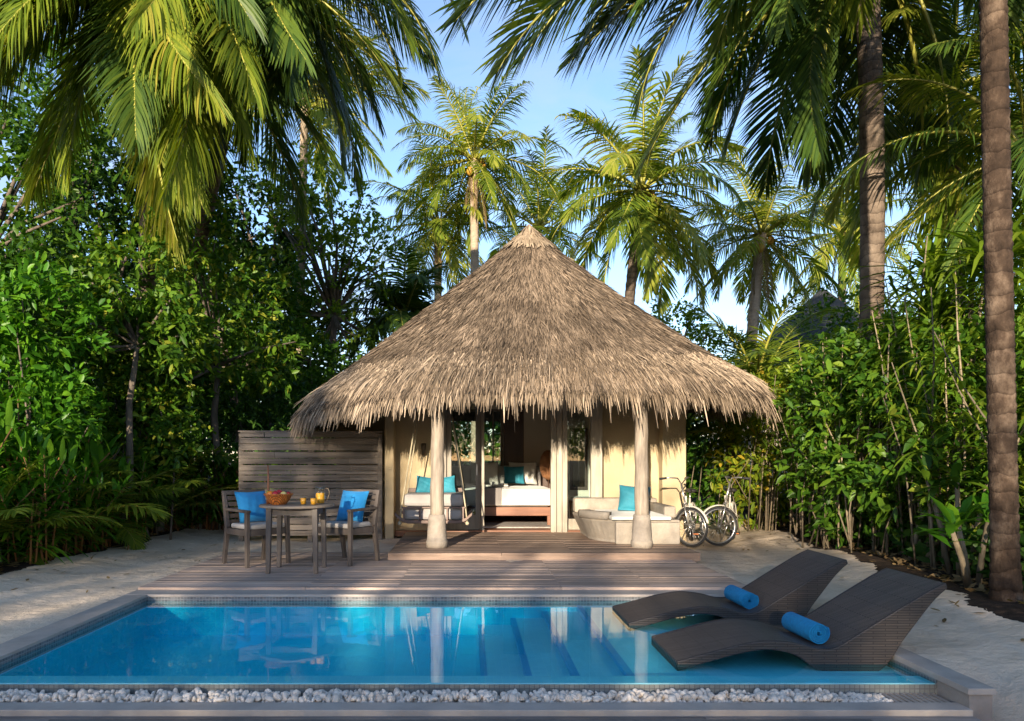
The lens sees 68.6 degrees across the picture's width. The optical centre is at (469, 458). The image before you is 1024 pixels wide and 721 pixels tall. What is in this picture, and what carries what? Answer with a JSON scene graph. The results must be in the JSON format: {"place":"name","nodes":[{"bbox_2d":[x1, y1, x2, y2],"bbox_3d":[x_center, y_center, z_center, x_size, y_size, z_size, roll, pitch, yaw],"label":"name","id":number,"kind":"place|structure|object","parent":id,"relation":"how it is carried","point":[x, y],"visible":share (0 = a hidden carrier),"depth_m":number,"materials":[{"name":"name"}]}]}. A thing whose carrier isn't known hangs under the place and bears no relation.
{"place":"outdoors","nodes":[
{"label":"outdoors","id":0,"kind":"place"},
{"bbox_2d":[0,684,935,696],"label":"pool front wall","id":1,"kind":"structure","parent":0,"point":[715,689],"depth_m":4.49,"materials":[{"name":"tile"}]},
{"bbox_2d":[0,676,934,683],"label":"pool rim film","id":2,"kind":"object","parent":1,"relation":"on","point":[462,680],"visible":1,"depth_m":4.56,"materials":[{"name":"liquid"}]},
{"bbox_2d":[0,0,1022,460],"label":"sky","id":3,"kind":"structure","parent":0,"point":[551,96],"materials":[{"name":"blue"}]},
{"bbox_2d":[0,461,1023,720],"bbox_3d":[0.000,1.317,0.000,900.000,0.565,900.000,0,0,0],"label":"sand ground","id":4,"kind":"structure","parent":0,"point":[976,635],"depth_m":7.77,"materials":[{"name":"sand"}]},
{"bbox_2d":[0,396,65,563],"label":"ginger clump","id":5,"kind":"object","parent":4,"relation":"on","point":[5,432],"visible":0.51,"depth_m":8.50,"materials":[{"name":"green plant"}]},
{"bbox_2d":[0,375,78,549],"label":"ginger clump","id":6,"kind":"object","parent":4,"relation":"on","point":[46,388],"visible":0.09,"depth_m":9.40,"materials":[{"name":"green plant"}]},
{"bbox_2d":[0,220,81,456],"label":"broadleaf shrub","id":7,"kind":"object","parent":4,"relation":"on","point":[11,252],"visible":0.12,"depth_m":10.29,"materials":[{"name":"green plant"}]},
{"bbox_2d":[0,427,91,558],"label":"ginger clump","id":8,"kind":"object","parent":4,"relation":"on","point":[72,456],"visible":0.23,"depth_m":9.04,"materials":[{"name":"green plant"}]},
{"bbox_2d":[0,425,101,563],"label":"ginger clump","id":9,"kind":"object","parent":4,"relation":"on","point":[53,464],"visible":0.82,"depth_m":8.51,"materials":[{"name":"green plant"}]},
{"bbox_2d":[0,251,115,473],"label":"broadleaf shrub","id":10,"kind":"object","parent":4,"relation":"on","point":[76,392],"visible":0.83,"depth_m":9.45,"materials":[{"name":"green plant"}]},
{"bbox_2d":[17,435,100,554],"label":"ginger clump","id":11,"kind":"object","parent":4,"relation":"on","point":[71,442],"visible":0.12,"depth_m":9.41,"materials":[{"name":"green plant"}]},
{"bbox_2d":[0,456,121,563],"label":"young palm","id":12,"kind":"object","parent":4,"relation":"on","point":[15,512],"visible":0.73,"depth_m":8.34,"materials":[{"name":"green plant"}]},
{"bbox_2d":[0,25,132,364],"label":"broadleaf tree","id":13,"kind":"object","parent":4,"relation":"on","point":[10,196],"visible":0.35,"depth_m":14.36,"materials":[{"name":"green plant"}]},
{"bbox_2d":[8,396,125,545],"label":"ginger clump","id":14,"kind":"object","parent":4,"relation":"on","point":[101,453],"visible":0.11,"depth_m":9.92,"materials":[{"name":"green plant"}]},
{"bbox_2d":[1,77,139,373],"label":"broadleaf tree","id":15,"kind":"object","parent":4,"relation":"on","point":[88,182],"visible":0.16,"depth_m":17.04,"materials":[{"name":"green plant"}]},
{"bbox_2d":[10,446,171,564],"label":"young palm","id":16,"kind":"object","parent":4,"relation":"on","point":[155,512],"visible":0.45,"depth_m":9.29,"materials":[{"name":"green plant"}]},
{"bbox_2d":[57,443,134,552],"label":"ginger clump","id":17,"kind":"object","parent":4,"relation":"on","point":[94,479],"visible":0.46,"depth_m":9.75,"materials":[{"name":"green plant"}]},
{"bbox_2d":[73,450,135,548],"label":"ginger clump","id":18,"kind":"object","parent":4,"relation":"on","point":[121,464],"visible":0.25,"depth_m":10.29,"materials":[{"name":"green plant"}]},
{"bbox_2d":[40,197,221,540],"bbox_3d":[-4.924,-1.172,11.027,2.489,5.041,2.056,0,0,0],"label":"sapling","id":19,"kind":"object","parent":4,"relation":"on","point":[165,300],"visible":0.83,"depth_m":10.79,"materials":[{"name":"green plant"}]},
{"bbox_2d":[66,445,197,549],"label":"young palm","id":20,"kind":"object","parent":4,"relation":"on","point":[134,541],"visible":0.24,"depth_m":10.51,"materials":[{"name":"green plant"}]},
{"bbox_2d":[5,139,261,421],"bbox_3d":[-8.148,-2.990,17.093,6.940,8.744,3.807,0,0,0],"label":"broadleaf tree","id":21,"kind":"object","parent":4,"relation":"on","point":[105,175],"visible":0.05,"depth_m":16.67,"materials":[{"name":"green plant"}]},
{"bbox_2d":[53,323,217,478],"bbox_3d":[-5.762,-0.537,12.289,2.880,3.726,2.380,0,0,-40],"label":"broadleaf shrub","id":22,"kind":"object","parent":4,"relation":"on","point":[196,382],"visible":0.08,"depth_m":12.20,"materials":[{"name":"green plant"}]},
{"bbox_2d":[113,451,163,539],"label":"ginger clump","id":23,"kind":"object","parent":4,"relation":"on","point":[143,474],"visible":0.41,"depth_m":11.10,"materials":[{"name":"green plant"}]},
{"bbox_2d":[79,291,215,539],"bbox_3d":[-5.277,-0.641,11.608,2.451,3.939,1.431,0,0,0],"label":"broadleaf shrub","id":24,"kind":"object","parent":4,"relation":"on","point":[117,371],"visible":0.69,"depth_m":11.40,"materials":[{"name":"green plant"}]},
{"bbox_2d":[113,439,238,531],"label":"young palm","id":25,"kind":"object","parent":4,"relation":"on","point":[165,501],"visible":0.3,"depth_m":12.06,"materials":[{"name":"green plant"}]},
{"bbox_2d":[96,147,272,444],"bbox_3d":[-7.354,-3.674,18.536,5.110,10.101,3.084,0,0,0],"label":"broadleaf tree","id":26,"kind":"object","parent":4,"relation":"on","point":[231,240],"visible":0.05,"depth_m":18.20,"materials":[{"name":"green plant"}]},
{"bbox_2d":[177,449,231,529],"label":"ginger clump","id":27,"kind":"object","parent":4,"relation":"on","point":[203,515],"visible":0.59,"depth_m":12.84,"materials":[{"name":"green plant"}]},
{"bbox_2d":[0,0,427,529],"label":"coconut palm","id":28,"kind":"object","parent":4,"relation":"on","point":[153,80],"visible":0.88,"depth_m":10.13,"materials":[{"name":"green plant"}]},
{"bbox_2d":[187,442,246,530],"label":"ginger clump","id":29,"kind":"object","parent":4,"relation":"on","point":[220,515],"visible":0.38,"depth_m":12.88,"materials":[{"name":"green plant"}]},
{"bbox_2d":[135,193,312,529],"bbox_3d":[-4.428,-1.648,12.989,3.318,6.049,2.190,0,0,0],"label":"broadleaf tree","id":30,"kind":"object","parent":4,"relation":"on","point":[257,378],"visible":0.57,"depth_m":12.94,"materials":[{"name":"green plant"}]},
{"bbox_2d":[183,358,320,518],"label":"broadleaf shrub","id":31,"kind":"object","parent":4,"relation":"on","point":[277,401],"visible":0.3,"depth_m":14.07,"materials":[{"name":"green plant"}]},
{"bbox_2d":[187,148,344,469],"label":"broadleaf tree","id":32,"kind":"object","parent":4,"relation":"on","point":[282,239],"visible":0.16,"depth_m":18.58,"materials":[{"name":"green plant"}]},
{"bbox_2d":[67,0,469,454],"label":"coconut palm","id":33,"kind":"object","parent":4,"relation":"on","point":[289,19],"visible":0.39,"depth_m":11.74,"materials":[{"name":"green plant"}]},
{"bbox_2d":[180,254,365,464],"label":"broadleaf tree","id":34,"kind":"object","parent":4,"relation":"on","point":[295,306],"visible":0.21,"depth_m":16.24,"materials":[{"name":"green plant"}]},
{"bbox_2d":[0,607,577,675],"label":"pool basin","id":35,"kind":"object","parent":4,"relation":"in","point":[294,641],"visible":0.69,"depth_m":6.69,"materials":[{"name":"tile"}]},
{"bbox_2d":[0,597,936,694],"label":"pool waterline","id":36,"kind":"object","parent":35,"relation":"attached to","point":[24,656],"visible":0.51,"depth_m":7.08,"materials":[{"name":"grey tile"}]},
{"bbox_2d":[483,606,905,675],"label":"pool steps","id":37,"kind":"structure","parent":35,"relation":"on","point":[638,653],"depth_m":5.60,"materials":[{"name":"tile"}]},
{"bbox_2d":[478,605,634,675],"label":"pool step trim","id":38,"kind":"structure","parent":37,"relation":"on","point":[619,662],"depth_m":5.81,"materials":[{"name":"blue tile"}]},
{"bbox_2d":[612,549,847,630],"bbox_3d":[2.170,1.111,6.390,1.770,0.592,0.704,0,0,0],"label":"sun lounger","id":39,"kind":"object","parent":37,"relation":"on","point":[798,583],"visible":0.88,"depth_m":6.17,"materials":[{"name":"wicker"}]},
{"bbox_2d":[651,568,946,670],"bbox_3d":[2.245,1.111,5.250,1.770,0.592,0.704,0,0,0],"label":"sun lounger","id":40,"kind":"object","parent":37,"relation":"on","point":[870,622],"visible":0.97,"depth_m":5.01,"materials":[{"name":"wicker"}]},
{"bbox_2d":[781,612,829,643],"bbox_3d":[2.338,1.173,5.220,0.141,0.144,0.400,40,-2,-2],"label":"rolled towel","id":41,"kind":"object","parent":40,"relation":"on","point":[808,629],"visible":1,"depth_m":5.10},
{"bbox_2d":[234,315,348,516],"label":"broadleaf shrub","id":42,"kind":"object","parent":4,"relation":"on","point":[305,368],"visible":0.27,"depth_m":15.47,"materials":[{"name":"green plant"}]},
{"bbox_2d":[238,430,381,541],"bbox_3d":[-2.481,0.443,11.762,2.220,1.755,0.120,0,0,-7],"label":"slatted screen","id":43,"kind":"object","parent":4,"relation":"on","point":[349,440],"visible":0.66,"depth_m":11.72,"materials":[{"name":"wood"}]},
{"bbox_2d":[245,139,408,499],"bbox_3d":[-3.292,-2.925,17.556,3.794,8.606,2.677,0,0,0],"label":"broadleaf tree","id":44,"kind":"object","parent":4,"relation":"on","point":[331,298],"visible":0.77,"depth_m":17.35,"materials":[{"name":"green plant"}]},
{"bbox_2d":[241,0,430,488],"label":"coconut palm","id":45,"kind":"object","parent":4,"relation":"on","point":[319,118],"visible":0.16,"depth_m":18.53,"materials":[{"name":"green plant"}]},
{"bbox_2d":[318,239,453,361],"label":"broadleaf tree","id":46,"kind":"object","parent":4,"relation":"on","point":[408,304],"visible":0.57,"depth_m":18.40,"materials":[{"name":"green plant"}]},
{"bbox_2d":[359,130,518,301],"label":"coconut palm","id":47,"kind":"object","parent":4,"relation":"on","point":[434,237],"visible":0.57,"depth_m":24.56,"materials":[{"name":"green plant"}]},
{"bbox_2d":[41,302,917,495],"bbox_3d":[2.992,-1.907,29.505,74.899,7.404,9.928,0,0,0],"label":"wood","id":48,"kind":"object","parent":4,"relation":"on","point":[463,436],"visible":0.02,"depth_m":26.25,"materials":[{"name":"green plant"}]},
{"bbox_2d":[390,66,572,461],"bbox_3d":[0.047,-5.358,23.124,5.586,13.657,5.125,0,0,33],"label":"coconut palm","id":49,"kind":"object","parent":4,"relation":"on","point":[481,179],"visible":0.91,"depth_m":22.85,"materials":[{"name":"green plant"}]},
{"bbox_2d":[0,702,972,716],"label":"channel kerb","id":50,"kind":"structure","parent":4,"relation":"on","point":[482,709],"depth_m":4.17,"materials":[{"name":"stone"}]},
{"bbox_2d":[0,717,981,720],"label":"front deck","id":51,"kind":"structure","parent":4,"relation":"on","point":[489,719],"depth_m":4.11,"materials":[{"name":"wood"}]},
{"bbox_2d":[0,590,995,694],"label":"pool coping","id":52,"kind":"object","parent":4,"relation":"on","point":[965,684],"visible":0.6,"depth_m":7.07,"materials":[{"name":"stone"}]},
{"bbox_2d":[0,507,1023,603],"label":"leaf litter","id":53,"kind":"object","parent":4,"relation":"on","point":[944,579],"visible":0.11,"depth_m":8.36,"materials":[{"name":"plant"}]},
{"bbox_2d":[2,486,1023,590],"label":"undergrowth","id":54,"kind":"object","parent":4,"relation":"on","point":[922,549],"visible":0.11,"depth_m":8.40,"materials":[{"name":"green plant"}]},
{"bbox_2d":[287,224,781,547],"bbox_3d":[0.979,-1.192,12.990,7.560,5.044,7.976,0,0,0],"label":"thatched bungalow","id":55,"kind":"object","parent":4,"relation":"on","point":[528,336],"visible":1,"depth_m":10.36,"materials":[{"name":"plant"}]},
{"bbox_2d":[395,401,471,524],"bbox_3d":[-0.520,-0.155,11.250,1.120,2.245,0.840,0,0,0],"label":"hanging daybed","id":56,"kind":"object","parent":55,"relation":"hanging from","point":[416,510],"visible":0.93,"depth_m":10.91,"materials":[{"name":"fabric"}]},
{"bbox_2d":[447,395,480,529],"bbox_3d":[-0.091,0.058,12.085,0.553,2.175,0.090,0,0,0],"label":"glass door","id":57,"kind":"structure","parent":55,"relation":"in","point":[474,521],"depth_m":12.08,"materials":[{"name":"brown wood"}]},
{"bbox_2d":[451,466,549,524],"bbox_3d":[0.505,0.650,13.899,1.988,1.020,2.222,0,0,0],"label":"bed","id":58,"kind":"object","parent":55,"relation":"on","point":[522,500],"visible":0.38,"depth_m":12.85,"materials":[{"name":"fabric"}]},
{"bbox_2d":[550,394,566,531],"bbox_3d":[1.430,0.071,11.973,0.260,2.202,0.115,0,0,0],"label":"folded door","id":59,"kind":"structure","parent":55,"relation":"in","point":[558,423],"depth_m":11.92,"materials":[{"name":"wood"}]},
{"bbox_2d":[570,428,587,489],"bbox_3d":[1.955,0.010,13.380,0.320,1.100,0.030,0,0,0],"label":"window","id":60,"kind":"structure","parent":55,"relation":"attached to","point":[578,458],"depth_m":13.38,"materials":[{"name":"clear glass"}]},
{"bbox_2d":[459,125,610,269],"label":"coconut palm","id":61,"kind":"object","parent":4,"relation":"on","point":[542,212],"visible":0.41,"depth_m":26.50,"materials":[{"name":"green plant"}]},
{"bbox_2d":[524,44,749,319],"bbox_3d":[4.567,-4.454,19.924,6.355,11.736,5.707,0,0,0],"label":"coconut palm","id":62,"kind":"object","parent":4,"relation":"on","point":[656,215],"visible":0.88,"depth_m":19.58,"materials":[{"name":"green plant"}]},
{"bbox_2d":[659,477,708,546],"bbox_3d":[3.364,0.778,11.450,0.706,1.022,1.437,0,0,23],"label":"bicycle","id":63,"kind":"object","parent":4,"relation":"on","point":[689,508],"visible":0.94,"depth_m":10.98,"materials":[{"name":"metal"}]},
{"bbox_2d":[642,295,745,422],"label":"broadleaf tree","id":64,"kind":"object","parent":4,"relation":"on","point":[691,332],"visible":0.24,"depth_m":21.55,"materials":[{"name":"green plant"}]},
{"bbox_2d":[699,476,749,545],"bbox_3d":[3.975,0.768,11.431,0.704,1.022,1.448,0,0,26],"label":"bicycle","id":65,"kind":"object","parent":4,"relation":"on","point":[729,508],"visible":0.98,"depth_m":10.99,"materials":[{"name":"metal"}]},
{"bbox_2d":[686,412,763,524],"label":"broadleaf shrub","id":66,"kind":"object","parent":4,"relation":"on","point":[711,500],"visible":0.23,"depth_m":14.10,"materials":[{"name":"green plant"}]},
{"bbox_2d":[428,0,1023,542],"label":"coconut palm","id":67,"kind":"object","parent":4,"relation":"on","point":[808,60],"visible":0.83,"depth_m":11.24,"materials":[{"name":"green plant"}]},
{"bbox_2d":[701,364,820,531],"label":"broadleaf shrub","id":68,"kind":"object","parent":4,"relation":"on","point":[740,468],"visible":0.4,"depth_m":12.88,"materials":[{"name":"green plant"}]},
{"bbox_2d":[675,135,850,485],"bbox_3d":[8.119,-3.785,21.142,4.729,10.537,5.035,0,0,30],"label":"coconut palm","id":69,"kind":"object","parent":4,"relation":"on","point":[761,260],"visible":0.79,"depth_m":20.87,"materials":[{"name":"green plant"}]},
{"bbox_2d":[682,281,847,472],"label":"young palm","id":70,"kind":"object","parent":4,"relation":"on","point":[748,355],"visible":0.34,"depth_m":14.02,"materials":[{"name":"green plant"}]},
{"bbox_2d":[743,372,801,530],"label":"cane plant","id":71,"kind":"object","parent":4,"relation":"on","point":[773,495],"visible":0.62,"depth_m":12.36,"materials":[{"name":"green plant"}]},
{"bbox_2d":[710,289,858,496],"bbox_3d":[11.800,-2.130,25.000,9.200,7.000,9.200,0,0,0],"label":"hut","id":72,"kind":"object","parent":4,"relation":"on","point":[818,295],"visible":0.09,"depth_m":24.06,"materials":[{"name":"plant"}]},
{"bbox_2d":[725,336,849,537],"bbox_3d":[4.925,-0.339,11.201,1.969,3.064,1.511,0,0,-8],"label":"cane plant","id":73,"kind":"object","parent":4,"relation":"on","point":[787,438],"visible":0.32,"depth_m":11.22,"materials":[{"name":"green plant"}]},
{"bbox_2d":[773,318,885,533],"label":"broadleaf shrub","id":74,"kind":"object","parent":4,"relation":"on","point":[852,327],"visible":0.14,"depth_m":11.88,"materials":[{"name":"green plant"}]},
{"bbox_2d":[747,170,925,313],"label":"coconut palm","id":75,"kind":"object","parent":4,"relation":"on","point":[843,274],"visible":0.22,"depth_m":25.76,"materials":[{"name":"green plant"}]},
{"bbox_2d":[790,318,905,548],"bbox_3d":[5.045,-0.315,9.909,1.626,3.139,1.775,0,0,31],"label":"cane plant","id":76,"kind":"object","parent":4,"relation":"on","point":[825,424],"visible":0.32,"depth_m":9.96,"materials":[{"name":"green plant"}]},
{"bbox_2d":[770,312,930,550],"bbox_3d":[5.307,-0.281,10.348,2.155,3.478,1.945,0,0,18],"label":"broadleaf shrub","id":77,"kind":"object","parent":4,"relation":"on","point":[818,516],"visible":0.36,"depth_m":10.13,"materials":[{"name":"green plant"}]},
{"bbox_2d":[693,0,1023,601],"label":"coconut palm","id":78,"kind":"object","parent":4,"relation":"on","point":[997,18],"visible":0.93,"depth_m":6.18,"materials":[{"name":"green plant"}]},
{"bbox_2d":[768,301,983,492],"bbox_3d":[7.231,-0.704,12.613,4.488,4.059,2.583,0,0,0],"label":"broadleaf shrub","id":79,"kind":"object","parent":4,"relation":"on","point":[781,374],"visible":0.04,"depth_m":12.64,"materials":[{"name":"green plant"}]},
{"bbox_2d":[783,313,984,555],"bbox_3d":[5.267,-0.260,9.432,2.404,3.171,2.126,0,0,0],"label":"broadleaf shrub","id":80,"kind":"object","parent":4,"relation":"on","point":[857,474],"visible":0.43,"depth_m":9.21,"materials":[{"name":"green plant"}]},
{"bbox_2d":[760,275,1022,397],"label":"broadleaf tree","id":81,"kind":"object","parent":4,"relation":"on","point":[848,315],"visible":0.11,"depth_m":20.86,"materials":[{"name":"green plant"}]},
{"bbox_2d":[799,0,1023,340],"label":"coconut palm","id":82,"kind":"object","parent":4,"relation":"on","point":[851,212],"visible":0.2,"depth_m":12.35,"materials":[{"name":"green plant"}]},
{"bbox_2d":[847,275,976,554],"bbox_3d":[5.181,-0.517,9.063,1.329,3.465,1.334,0,0,-11],"label":"cane plant","id":83,"kind":"object","parent":4,"relation":"on","point":[889,339],"visible":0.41,"depth_m":8.95,"materials":[{"name":"green plant"}]},
{"bbox_2d":[818,27,1023,311],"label":"coconut palm","id":84,"kind":"object","parent":4,"relation":"on","point":[972,211],"visible":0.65,"depth_m":9.72,"materials":[{"name":"green plant"}]},
{"bbox_2d":[827,214,1023,477],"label":"screw pine","id":85,"kind":"object","parent":4,"relation":"on","point":[930,281],"visible":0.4,"depth_m":9.52,"materials":[{"name":"green plant"}]},
{"bbox_2d":[859,313,1023,569],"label":"broadleaf shrub","id":86,"kind":"object","parent":4,"relation":"on","point":[971,335],"visible":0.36,"depth_m":8.10,"materials":[{"name":"green plant"}]},
{"bbox_2d":[901,446,988,576],"bbox_3d":[4.906,0.543,7.499,1.054,1.366,0.860,0,0,20],"label":"broad rosette","id":87,"kind":"object","parent":4,"relation":"on","point":[956,474],"visible":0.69,"depth_m":7.58,"materials":[{"name":"green plant"}]},
{"bbox_2d":[880,252,1023,569],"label":"cane plant","id":88,"kind":"object","parent":4,"relation":"on","point":[921,378],"visible":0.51,"depth_m":7.90,"materials":[{"name":"green plant"}]},
{"bbox_2d":[898,229,1023,580],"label":"cane plant","id":89,"kind":"object","parent":4,"relation":"on","point":[960,385],"visible":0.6,"depth_m":7.26,"materials":[{"name":"green plant"}]},
{"bbox_2d":[902,194,1023,559],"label":"screw pine","id":90,"kind":"object","parent":4,"relation":"on","point":[1017,239],"visible":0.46,"depth_m":8.21,"materials":[{"name":"green plant"}]},
{"bbox_2d":[937,680,992,720],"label":"pool end wall","id":91,"kind":"structure","parent":4,"relation":"on","point":[981,706],"depth_m":4.20,"materials":[{"name":"grey concrete"}]},
{"bbox_2d":[906,219,1023,539],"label":"cane plant","id":92,"kind":"object","parent":4,"relation":"on","point":[980,310],"visible":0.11,"depth_m":9.04,"materials":[{"name":"green plant"}]},
{"bbox_2d":[912,490,1023,587],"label":"broad rosette","id":93,"kind":"object","parent":4,"relation":"on","point":[954,518],"visible":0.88,"depth_m":6.89,"materials":[{"name":"green plant"}]},
{"bbox_2d":[955,282,1023,547],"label":"broadleaf shrub","id":94,"kind":"object","parent":4,"relation":"on","point":[1019,398],"visible":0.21,"depth_m":7.46,"materials":[{"name":"green plant"}]},
{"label":"deck joists","id":95,"kind":"structure","parent":4,"relation":"on","visible":0},
{"bbox_2d":[138,552,745,589],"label":"timber deck","id":96,"kind":"structure","parent":95,"relation":"on","point":[366,571],"depth_m":8.07,"materials":[{"name":"wood"}]},
{"bbox_2d":[221,489,290,567],"bbox_3d":[-2.566,0.822,8.995,0.595,0.875,0.596,0,0,43],"label":"dining chair","id":97,"kind":"object","parent":96,"relation":"on","point":[247,529],"visible":0.77,"depth_m":8.93,"materials":[{"name":"grey wood"}]},
{"bbox_2d":[234,491,265,522],"bbox_3d":[-2.620,0.582,9.059,0.168,0.400,0.420,-26,-18,40],"label":"chair cushion","id":98,"kind":"object","parent":97,"relation":"on","point":[251,501],"visible":0.78,"depth_m":8.99,"materials":[{"name":"fabric"}]},
{"bbox_2d":[259,502,333,573],"bbox_3d":[-1.940,0.885,8.430,0.828,0.746,0.828,0,0,0],"label":"dining table","id":99,"kind":"object","parent":96,"relation":"on","point":[298,508],"visible":0.97,"depth_m":8.20,"materials":[{"name":"grey wood"}]},
{"bbox_2d":[312,489,380,565],"bbox_3d":[-1.489,0.822,9.138,0.596,0.875,0.595,0,0,31],"label":"dining chair","id":100,"kind":"object","parent":96,"relation":"on","point":[350,527],"visible":0.74,"depth_m":9.06,"materials":[{"name":"grey wood"}]},
{"bbox_2d":[336,490,368,521],"bbox_3d":[-1.437,0.582,9.205,0.420,0.400,0.168,0,-20,31],"label":"chair cushion","id":101,"kind":"object","parent":100,"relation":"on","point":[352,500],"visible":0.88,"depth_m":9.14,"materials":[{"name":"fabric"}]},
{"bbox_2d":[388,555,699,560],"bbox_3d":[0.930,1.240,9.312,3.880,0.071,0.025,0,0,0],"label":"porch riser","id":102,"kind":"object","parent":96,"relation":"on","point":[693,558],"visible":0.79,"depth_m":9.30,"materials":[{"name":"wood"}]},
{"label":"porch base","id":103,"kind":"structure","parent":0,"visible":0},
{"bbox_2d":[388,532,700,555],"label":"porch deck","id":104,"kind":"structure","parent":103,"relation":"on","point":[513,543],"depth_m":10.02,"materials":[{"name":"wood"}]},
{"bbox_2d":[573,497,679,543],"bbox_3d":[2.260,0.894,11.050,1.340,0.560,1.700,0,0,0],"label":"masonry sofa","id":105,"kind":"object","parent":104,"relation":"on","point":[604,519],"visible":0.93,"depth_m":10.53,"materials":[{"name":"beige concrete"}]},
{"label":"overflow channel","id":106,"kind":"structure","parent":0,"visible":0},
{"bbox_2d":[0,687,893,701],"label":"white pebbles","id":107,"kind":"object","parent":106,"relation":"on","point":[541,694],"visible":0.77,"depth_m":4.36,"materials":[{"name":"gravel"}]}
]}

